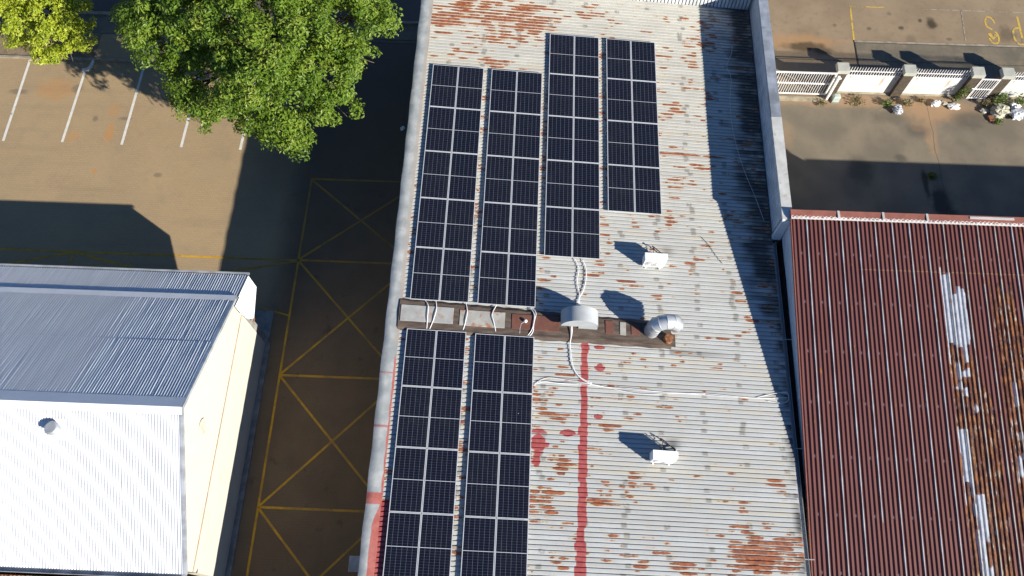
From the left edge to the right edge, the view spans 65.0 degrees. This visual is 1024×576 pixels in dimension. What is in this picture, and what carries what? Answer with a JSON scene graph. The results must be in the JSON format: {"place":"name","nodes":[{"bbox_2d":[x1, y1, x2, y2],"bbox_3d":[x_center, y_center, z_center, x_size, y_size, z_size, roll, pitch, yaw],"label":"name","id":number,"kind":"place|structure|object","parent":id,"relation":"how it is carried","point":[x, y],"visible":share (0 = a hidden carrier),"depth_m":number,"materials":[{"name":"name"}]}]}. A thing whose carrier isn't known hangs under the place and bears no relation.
{"place":"outdoors","nodes":[
{"label":"outdoors","id":0,"kind":"place"},
{"bbox_2d":[0,263,264,575],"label":"white gabled building","id":1,"kind":"structure","parent":0,"point":[142,384],"depth_m":27.83,"materials":[{"name":"beige paint"}]},
{"bbox_2d":[44,418,64,439],"bbox_3d":[-15.283,4.707,26.859,0.600,0.555,0.640,2,66,1],"label":"roof pipe vent","id":2,"kind":"object","parent":1,"relation":"on","point":[53,428],"visible":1,"depth_m":26.75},
{"bbox_2d":[0,34,416,575],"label":"parking yard","id":3,"kind":"structure","parent":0,"point":[150,185],"depth_m":37.88,"materials":[{"name":"asphalt"}]},
{"bbox_2d":[0,55,155,62],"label":"kerb","id":4,"kind":"structure","parent":3,"relation":"on","point":[71,58],"depth_m":41.63,"materials":[{"name":"concrete"}]},
{"bbox_2d":[2,60,254,149],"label":"parking line","id":5,"kind":"object","parent":3,"relation":"on","point":[128,119],"visible":0.68,"depth_m":40.37,"materials":[{"name":"white paint"}]},
{"bbox_2d":[3,252,296,315],"bbox_3d":[-17.799,-0.306,36.610,15.820,0.001,2.823,2,66,1],"label":"yellow line","id":6,"kind":"object","parent":3,"relation":"on","point":[97,258],"visible":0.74,"depth_m":36.99,"materials":[{"name":"paint"}]},
{"bbox_2d":[0,30,333,65],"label":"planting strip","id":7,"kind":"object","parent":3,"relation":"on","point":[22,52],"visible":0.29,"depth_m":41.97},
{"bbox_2d":[0,0,97,65],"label":"lime tree","id":8,"kind":"object","parent":7,"relation":"on","point":[66,23],"visible":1,"depth_m":37.32,"materials":[{"name":"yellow plant"}]},
{"bbox_2d":[108,0,402,162],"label":"broadleaf tree","id":9,"kind":"object","parent":7,"relation":"on","point":[278,68],"visible":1,"depth_m":33.60,"materials":[{"name":"green plant"}]},
{"bbox_2d":[0,178,400,575],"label":"yellow line","id":10,"kind":"object","parent":3,"relation":"on","point":[265,462],"visible":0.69,"depth_m":36.39,"materials":[{"name":"paint"}]},
{"bbox_2d":[225,342,270,575],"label":"curb","id":11,"kind":"object","parent":3,"relation":"on","point":[237,520],"visible":1,"depth_m":33.19,"materials":[{"name":"grey concrete"}]},
{"bbox_2d":[254,310,273,342],"bbox_3d":[-11.181,1.708,35.652,1.000,0.140,1.500,2,66,1],"label":"concrete step","id":12,"kind":"object","parent":3,"relation":"on","point":[264,320],"visible":0.57,"depth_m":35.69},
{"bbox_2d":[258,180,393,575],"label":"yellow line","id":13,"kind":"object","parent":3,"relation":"on","point":[309,412],"visible":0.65,"depth_m":34.57,"materials":[{"name":"paint"}]},
{"bbox_2d":[259,195,399,575],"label":"yellow line","id":14,"kind":"object","parent":3,"relation":"on","point":[336,437],"visible":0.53,"depth_m":34.90,"materials":[{"name":"paint"}]},
{"bbox_2d":[0,13,417,42],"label":"pavement","id":15,"kind":"structure","parent":0,"point":[106,25],"depth_m":42.53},
{"bbox_2d":[1,0,1023,44],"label":"street","id":16,"kind":"structure","parent":0,"point":[891,20],"depth_m":42.82,"materials":[{"name":"asphalt"}]},
{"bbox_2d":[3,10,418,24],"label":"kerb","id":17,"kind":"structure","parent":16,"relation":"on","point":[107,13],"depth_m":42.83,"materials":[{"name":"concrete"}]},
{"bbox_2d":[849,5,883,39],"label":"parking line","id":18,"kind":"object","parent":16,"relation":"on","point":[850,6],"visible":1,"depth_m":42.94,"materials":[{"name":"yellow paint"}]},
{"bbox_2d":[854,40,1023,46],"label":"kerb","id":19,"kind":"structure","parent":16,"relation":"on","point":[939,43],"depth_m":42.10,"materials":[{"name":"concrete"}]},
{"bbox_2d":[922,9,1023,40],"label":"parking line","id":20,"kind":"object","parent":16,"relation":"on","point":[970,10],"visible":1,"depth_m":43.01,"materials":[{"name":"yellow paint"}]},
{"bbox_2d":[984,16,999,43],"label":"street letter","id":21,"kind":"object","parent":16,"relation":"on","point":[991,41],"visible":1,"depth_m":42.48,"materials":[{"name":"yellow paint"}]},
{"bbox_2d":[773,40,859,85],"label":"driveway","id":22,"kind":"structure","parent":0,"point":[826,53],"depth_m":41.77,"materials":[{"name":"concrete"}]},
{"bbox_2d":[776,209,1023,575],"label":"red roofed shed","id":23,"kind":"structure","parent":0,"point":[904,332],"depth_m":30.74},
{"bbox_2d":[778,85,1023,216],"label":"concrete yard","id":24,"kind":"structure","parent":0,"point":[873,154],"depth_m":39.32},
{"bbox_2d":[779,96,824,101],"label":"gate track","id":25,"kind":"structure","parent":24,"relation":"on","point":[797,98],"depth_m":40.70,"materials":[{"name":"concrete"}]},
{"bbox_2d":[825,76,841,99],"bbox_3d":[15.998,-9.934,39.900,0.265,1.760,0.175,2,66,1],"label":"gate post","id":26,"kind":"object","parent":24,"relation":"on","point":[838,78],"visible":1,"depth_m":39.78,"materials":[{"name":"white metal"}]},
{"bbox_2d":[830,94,840,102],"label":"gate motor","id":27,"kind":"object","parent":24,"relation":"on","point":[835,98],"visible":1,"depth_m":40.39,"materials":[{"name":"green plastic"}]},
{"bbox_2d":[824,62,849,94],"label":"gate pillar","id":28,"kind":"structure","parent":24,"relation":"on","point":[842,69],"depth_m":39.33,"materials":[{"name":"white concrete"}]},
{"bbox_2d":[776,71,837,94],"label":"sliding gate","id":29,"kind":"structure","parent":28,"relation":"attached to","point":[820,83],"depth_m":39.88,"materials":[{"name":"metal"}]},
{"bbox_2d":[848,95,865,106],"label":"weed","id":30,"kind":"object","parent":24,"relation":"on","point":[857,101],"visible":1,"depth_m":40.54,"materials":[{"name":"brown plant"}]},
{"bbox_2d":[836,66,903,94],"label":"fence panel","id":31,"kind":"object","parent":24,"relation":"on","point":[878,84],"visible":1,"depth_m":40.15,"materials":[{"name":"white paint"}]},
{"bbox_2d":[892,104,902,114],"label":"plastic bag","id":32,"kind":"object","parent":24,"relation":"on","point":[897,109],"visible":1,"depth_m":40.20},
{"bbox_2d":[889,64,916,96],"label":"gate pillar","id":33,"kind":"structure","parent":24,"relation":"on","point":[909,73],"depth_m":39.57,"materials":[{"name":"concrete"}]},
{"bbox_2d":[900,98,913,106],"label":"weed","id":34,"kind":"object","parent":24,"relation":"on","point":[906,102],"visible":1,"depth_m":40.40,"materials":[{"name":"brown plant"}]},
{"bbox_2d":[901,69,973,96],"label":"fence panel","id":35,"kind":"object","parent":24,"relation":"on","point":[941,86],"visible":0.99,"depth_m":40.09,"materials":[{"name":"white paint"}]},
{"bbox_2d":[947,103,959,109],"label":"plastic bag","id":36,"kind":"object","parent":24,"relation":"on","point":[952,106],"visible":1,"depth_m":40.36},
{"bbox_2d":[953,85,969,102],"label":"weed","id":37,"kind":"object","parent":24,"relation":"on","point":[965,93],"visible":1,"depth_m":40.08,"materials":[{"name":"green plant"}]},
{"bbox_2d":[956,67,985,98],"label":"gate pillar","id":38,"kind":"structure","parent":24,"relation":"on","point":[977,75],"depth_m":39.29,"materials":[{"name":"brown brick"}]},
{"bbox_2d":[982,68,1015,99],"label":"gate pillar","id":39,"kind":"structure","parent":24,"relation":"on","point":[1006,76],"depth_m":39.47,"materials":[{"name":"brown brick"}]},
{"bbox_2d":[966,79,1000,98],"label":"pedestrian gate","id":40,"kind":"structure","parent":39,"relation":"attached to","point":[981,89],"depth_m":39.91,"materials":[{"name":"white metal"}]},
{"bbox_2d":[990,103,1010,118],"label":"sack","id":41,"kind":"object","parent":24,"relation":"on","point":[999,110],"visible":1,"depth_m":40.08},
{"bbox_2d":[993,93,1008,103],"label":"weed","id":42,"kind":"object","parent":24,"relation":"on","point":[1001,96],"visible":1,"depth_m":40.15,"materials":[{"name":"green plant"}]},
{"bbox_2d":[997,72,1023,98],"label":"fence panel","id":43,"kind":"object","parent":24,"relation":"on","point":[1013,88],"visible":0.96,"depth_m":40.11,"materials":[{"name":"white paint"}]},
{"bbox_2d":[1009,108,1023,120],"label":"plastic bag","id":44,"kind":"object","parent":24,"relation":"on","point":[1017,114],"visible":1,"depth_m":40.00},
{"bbox_2d":[1014,93,1023,104],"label":"weed","id":45,"kind":"object","parent":24,"relation":"on","point":[1017,99],"visible":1,"depth_m":40.18,"materials":[{"name":"green plant"}]},
{"bbox_2d":[856,43,1023,90],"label":"sidewalk","id":46,"kind":"structure","parent":0,"point":[935,57],"depth_m":41.72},
{"bbox_2d":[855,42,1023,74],"bbox_3d":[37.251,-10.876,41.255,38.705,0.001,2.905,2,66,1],"label":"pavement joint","id":47,"kind":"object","parent":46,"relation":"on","point":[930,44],"visible":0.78,"depth_m":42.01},
{"label":"ground","id":48,"kind":"structure","parent":0,"visible":0},
{"bbox_2d":[358,0,814,575],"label":"warehouse","id":49,"kind":"structure","parent":48,"relation":"on","point":[720,494],"depth_m":31.68,"materials":[{"name":"metal"}]},
{"bbox_2d":[348,556,359,571],"bbox_3d":[-5.531,10.037,29.219,0.860,0.392,0.550,2,66,1],"label":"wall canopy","id":50,"kind":"object","parent":49,"relation":"attached to","point":[353,565],"visible":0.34,"depth_m":29.25,"materials":[{"name":"metal"}]},
{"bbox_2d":[383,512,420,575],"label":"solar panel","id":51,"kind":"object","parent":49,"relation":"on","point":[402,545],"visible":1,"depth_m":27.81,"materials":[{"name":"black glass"}]},
{"bbox_2d":[389,447,426,512],"bbox_3d":[-3.714,6.859,28.750,1.176,0.100,2.282,4,66,-3],"label":"solar panel","id":52,"kind":"object","parent":49,"relation":"on","point":[407,486],"visible":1,"depth_m":28.70,"materials":[{"name":"black glass"}]},
{"bbox_2d":[395,386,431,447],"bbox_3d":[-3.623,4.758,29.675,1.176,0.100,2.282,4,66,-3],"label":"solar panel","id":53,"kind":"object","parent":49,"relation":"on","point":[413,418],"visible":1,"depth_m":29.62,"materials":[{"name":"blue glass"}]},
{"bbox_2d":[401,328,436,386],"bbox_3d":[-3.532,2.656,30.601,1.176,0.100,2.282,4,66,-3],"label":"solar panel","id":54,"kind":"object","parent":49,"relation":"on","point":[418,364],"visible":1,"depth_m":30.55,"materials":[{"name":"blue glass"}]},
{"bbox_2d":[410,247,442,300],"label":"solar panel","id":55,"kind":"object","parent":49,"relation":"on","point":[426,275],"visible":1,"depth_m":31.97,"materials":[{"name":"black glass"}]},
{"bbox_2d":[415,197,446,248],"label":"solar panel","id":56,"kind":"object","parent":49,"relation":"on","point":[431,223],"visible":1,"depth_m":32.89,"materials":[{"name":"blue glass"}]},
{"bbox_2d":[420,151,450,198],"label":"solar panel","id":57,"kind":"object","parent":49,"relation":"on","point":[435,175],"visible":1,"depth_m":33.82,"materials":[{"name":"blue glass"}]},
{"bbox_2d":[417,514,453,575],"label":"solar panel","id":58,"kind":"object","parent":49,"relation":"on","point":[435,545],"visible":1,"depth_m":27.87,"materials":[{"name":"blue glass"}]},
{"bbox_2d":[422,449,457,514],"bbox_3d":[-2.566,6.935,28.809,1.176,0.100,2.282,4,66,-3],"label":"solar panel","id":59,"kind":"object","parent":49,"relation":"on","point":[439,493],"visible":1,"depth_m":28.75,"materials":[{"name":"black glass"}]},
{"bbox_2d":[425,106,454,151],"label":"solar panel","id":60,"kind":"object","parent":49,"relation":"on","point":[439,132],"visible":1,"depth_m":34.75,"materials":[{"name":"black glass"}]},
{"bbox_2d":[429,64,457,107],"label":"solar panel","id":61,"kind":"object","parent":49,"relation":"on","point":[443,86],"visible":1,"depth_m":35.67,"materials":[{"name":"glass"}]},
{"bbox_2d":[427,388,461,449],"bbox_3d":[-2.475,4.833,29.733,1.176,0.100,2.282,4,66,-3],"label":"solar panel","id":62,"kind":"object","parent":49,"relation":"on","point":[444,421],"visible":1,"depth_m":29.68,"materials":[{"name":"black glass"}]},
{"bbox_2d":[432,330,465,388],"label":"solar panel","id":63,"kind":"object","parent":49,"relation":"on","point":[448,372],"visible":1,"depth_m":30.60,"materials":[{"name":"blue glass"}]},
{"bbox_2d":[440,249,471,302],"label":"solar panel","id":64,"kind":"object","parent":49,"relation":"on","point":[455,276],"visible":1,"depth_m":32.02,"materials":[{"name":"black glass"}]},
{"bbox_2d":[444,199,474,250],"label":"solar panel","id":65,"kind":"object","parent":49,"relation":"on","point":[459,225],"visible":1,"depth_m":32.95,"materials":[{"name":"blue glass"}]},
{"bbox_2d":[448,153,477,200],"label":"solar panel","id":66,"kind":"object","parent":49,"relation":"on","point":[463,177],"visible":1,"depth_m":33.88,"materials":[{"name":"blue glass"}]},
{"bbox_2d":[452,108,480,153],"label":"solar panel","id":67,"kind":"object","parent":49,"relation":"on","point":[466,133],"visible":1,"depth_m":34.80,"materials":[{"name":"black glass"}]},
{"bbox_2d":[455,66,483,109],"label":"solar panel","id":68,"kind":"object","parent":49,"relation":"on","point":[469,88],"visible":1,"depth_m":35.73,"materials":[{"name":"blue glass"}]},
{"bbox_2d":[460,517,495,575],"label":"solar panel","id":69,"kind":"object","parent":49,"relation":"on","point":[478,548],"visible":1,"depth_m":27.96,"materials":[{"name":"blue glass"}]},
{"bbox_2d":[464,452,498,517],"bbox_3d":[-1.079,7.059,28.870,1.176,0.100,2.282,4,66,-3],"label":"solar panel","id":70,"kind":"object","parent":49,"relation":"on","point":[481,485],"visible":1,"depth_m":28.82,"materials":[{"name":"blue glass"}]},
{"bbox_2d":[468,391,501,452],"bbox_3d":[-0.988,4.959,29.797,1.176,0.100,2.282,4,66,-3],"label":"solar panel","id":71,"kind":"object","parent":49,"relation":"on","point":[485,425],"visible":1,"depth_m":29.74,"materials":[{"name":"blue glass"}]},
{"bbox_2d":[472,333,504,391],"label":"solar panel","id":72,"kind":"object","parent":49,"relation":"on","point":[488,362],"visible":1,"depth_m":30.67,"materials":[{"name":"blue glass"}]},
{"bbox_2d":[477,252,508,305],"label":"solar panel","id":73,"kind":"object","parent":49,"relation":"on","point":[493,277],"visible":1,"depth_m":32.10,"materials":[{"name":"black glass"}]},
{"bbox_2d":[481,202,510,252],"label":"solar panel","id":74,"kind":"object","parent":49,"relation":"on","point":[495,227],"visible":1,"depth_m":33.02,"materials":[{"name":"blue glass"}]},
{"bbox_2d":[484,155,512,203],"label":"solar panel","id":75,"kind":"object","parent":49,"relation":"on","point":[498,181],"visible":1,"depth_m":33.95,"materials":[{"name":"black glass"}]},
{"bbox_2d":[487,111,514,156],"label":"solar panel","id":76,"kind":"object","parent":49,"relation":"on","point":[500,141],"visible":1,"depth_m":34.88,"materials":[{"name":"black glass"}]},
{"bbox_2d":[489,69,516,112],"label":"solar panel","id":77,"kind":"object","parent":49,"relation":"on","point":[503,92],"visible":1,"depth_m":35.80,"materials":[{"name":"blue glass"}]},
{"bbox_2d":[494,518,528,575],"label":"solar panel","id":78,"kind":"object","parent":49,"relation":"on","point":[511,551],"visible":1,"depth_m":28.03,"materials":[{"name":"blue glass"}]},
{"bbox_2d":[497,453,530,519],"bbox_3d":[0.069,7.135,28.928,1.176,0.100,2.282,4,66,-3],"label":"solar panel","id":79,"kind":"object","parent":49,"relation":"on","point":[513,487],"visible":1,"depth_m":28.87,"materials":[{"name":"blue glass"}]},
{"bbox_2d":[500,393,532,454],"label":"solar panel","id":80,"kind":"object","parent":49,"relation":"on","point":[516,423],"visible":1,"depth_m":29.80,"materials":[{"name":"blue glass"}]},
{"bbox_2d":[502,335,533,393],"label":"solar panel","id":81,"kind":"object","parent":49,"relation":"on","point":[518,364],"visible":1,"depth_m":30.73,"materials":[{"name":"blue glass"}]},
{"bbox_2d":[507,253,536,307],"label":"solar panel","id":82,"kind":"object","parent":49,"relation":"on","point":[521,288],"visible":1,"depth_m":32.15,"materials":[{"name":"blue glass"}]},
{"bbox_2d":[509,204,537,254],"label":"solar panel","id":83,"kind":"object","parent":49,"relation":"on","point":[523,228],"visible":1,"depth_m":33.08,"materials":[{"name":"blue glass"}]},
{"bbox_2d":[511,157,539,205],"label":"solar panel","id":84,"kind":"object","parent":49,"relation":"on","point":[525,183],"visible":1,"depth_m":34.01,"materials":[{"name":"blue glass"}]},
{"bbox_2d":[513,113,540,158],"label":"solar panel","id":85,"kind":"object","parent":49,"relation":"on","point":[527,133],"visible":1,"depth_m":34.93,"materials":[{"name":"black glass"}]},
{"bbox_2d":[515,71,541,114],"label":"solar panel","id":86,"kind":"object","parent":49,"relation":"on","point":[529,94],"visible":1,"depth_m":35.86,"materials":[{"name":"blue glass"}]},
{"bbox_2d":[544,207,571,257],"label":"solar panel","id":87,"kind":"object","parent":49,"relation":"on","point":[558,232],"visible":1,"depth_m":33.16,"materials":[{"name":"blue glass"}]},
{"bbox_2d":[545,160,572,207],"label":"solar panel","id":88,"kind":"object","parent":49,"relation":"on","point":[559,183],"visible":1,"depth_m":34.08,"materials":[{"name":"blue glass"}]},
{"bbox_2d":[546,116,573,161],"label":"solar panel","id":89,"kind":"object","parent":49,"relation":"on","point":[559,138],"visible":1,"depth_m":35.01,"materials":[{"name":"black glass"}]},
{"bbox_2d":[547,74,573,116],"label":"solar panel","id":90,"kind":"object","parent":49,"relation":"on","point":[561,96],"visible":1,"depth_m":35.93,"materials":[{"name":"blue glass"}]},
{"bbox_2d":[549,34,573,74],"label":"solar panel","id":91,"kind":"object","parent":49,"relation":"on","point":[561,56],"visible":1,"depth_m":36.85,"materials":[{"name":"blue glass"}]},
{"bbox_2d":[561,306,597,329],"bbox_3d":[2.650,1.162,31.270,1.470,0.976,0.620,4,66,-3],"label":"roof cowl","id":92,"kind":"object","parent":49,"relation":"on","point":[582,317],"visible":1,"depth_m":30.96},
{"bbox_2d":[569,326,591,383],"bbox_3d":[2.460,2.634,31.048,0.530,0.253,2.431,-16,67,-7],"label":"conduit","id":93,"kind":"object","parent":49,"relation":"on","point":[571,358],"visible":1,"depth_m":31.02,"materials":[{"name":"white plastic"}]},
{"bbox_2d":[572,208,599,259],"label":"solar panel","id":94,"kind":"object","parent":49,"relation":"on","point":[586,236],"visible":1,"depth_m":33.21,"materials":[{"name":"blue glass"}]},
{"bbox_2d":[573,162,599,209],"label":"solar panel","id":95,"kind":"object","parent":49,"relation":"on","point":[586,185],"visible":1,"depth_m":34.14,"materials":[{"name":"blue glass"}]},
{"bbox_2d":[573,118,599,163],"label":"solar panel","id":96,"kind":"object","parent":49,"relation":"on","point":[586,142],"visible":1,"depth_m":35.06,"materials":[{"name":"blue glass"}]},
{"bbox_2d":[574,36,598,76],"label":"solar panel","id":97,"kind":"object","parent":49,"relation":"on","point":[586,56],"visible":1,"depth_m":36.92,"materials":[{"name":"blue glass"}]},
{"bbox_2d":[574,76,599,118],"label":"solar panel","id":98,"kind":"object","parent":49,"relation":"on","point":[586,96],"visible":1,"depth_m":35.99,"materials":[{"name":"blue glass"}]},
{"bbox_2d":[606,38,630,79],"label":"solar panel","id":99,"kind":"object","parent":49,"relation":"on","point":[618,58],"visible":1,"depth_m":37.00,"materials":[{"name":"blue glass"}]},
{"bbox_2d":[606,78,632,121],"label":"solar panel","id":100,"kind":"object","parent":49,"relation":"on","point":[619,99],"visible":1,"depth_m":36.07,"materials":[{"name":"blue glass"}]},
{"bbox_2d":[606,120,633,165],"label":"solar panel","id":101,"kind":"object","parent":49,"relation":"on","point":[619,142],"visible":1,"depth_m":35.14,"materials":[{"name":"blue glass"}]},
{"bbox_2d":[607,165,634,212],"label":"solar panel","id":102,"kind":"object","parent":49,"relation":"on","point":[620,188],"visible":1,"depth_m":34.21,"materials":[{"name":"blue glass"}]},
{"bbox_2d":[631,40,655,81],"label":"solar panel","id":103,"kind":"object","parent":49,"relation":"on","point":[643,63],"visible":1,"depth_m":37.05,"materials":[{"name":"blue glass"}]},
{"bbox_2d":[632,80,657,123],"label":"solar panel","id":104,"kind":"object","parent":49,"relation":"on","point":[644,103],"visible":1,"depth_m":36.12,"materials":[{"name":"blue glass"}]},
{"bbox_2d":[633,122,659,167],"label":"solar panel","id":105,"kind":"object","parent":49,"relation":"on","point":[646,144],"visible":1,"depth_m":35.20,"materials":[{"name":"blue glass"}]},
{"bbox_2d":[634,166,661,214],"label":"solar panel","id":106,"kind":"object","parent":49,"relation":"on","point":[647,186],"visible":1,"depth_m":34.27,"materials":[{"name":"blue glass"}]},
{"bbox_2d":[642,252,667,268],"bbox_3d":[5.813,-1.118,32.709,0.931,0.670,0.440,4,66,-3],"label":"air conditioner","id":107,"kind":"object","parent":49,"relation":"on","point":[659,260],"visible":1,"depth_m":32.45,"materials":[{"name":"white metal"}]},
{"bbox_2d":[534,381,786,398],"bbox_3d":[5.744,3.936,30.826,9.829,0.738,0.209,2,66,1],"label":"cable","id":108,"kind":"object","parent":49,"relation":"on","point":[658,391],"visible":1,"depth_m":30.79,"materials":[{"name":"white plastic"}]},
{"bbox_2d":[649,450,677,465],"bbox_3d":[5.564,6.210,29.483,0.931,0.670,0.440,5,66,-2],"label":"air conditioner","id":109,"kind":"object","parent":49,"relation":"on","point":[664,456],"visible":1,"depth_m":29.20,"materials":[{"name":"white metal"}]},
{"bbox_2d":[644,314,683,337],"bbox_3d":[5.915,1.471,31.234,1.484,1.351,0.764,4,66,-3],"label":"gooseneck duct","id":110,"kind":"object","parent":49,"relation":"on","point":[654,326],"visible":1,"depth_m":30.82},
{"bbox_2d":[663,334,675,346],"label":"vent curb","id":111,"kind":"structure","parent":49,"relation":"on","point":[668,338],"depth_m":31.44,"materials":[{"name":"metal"}]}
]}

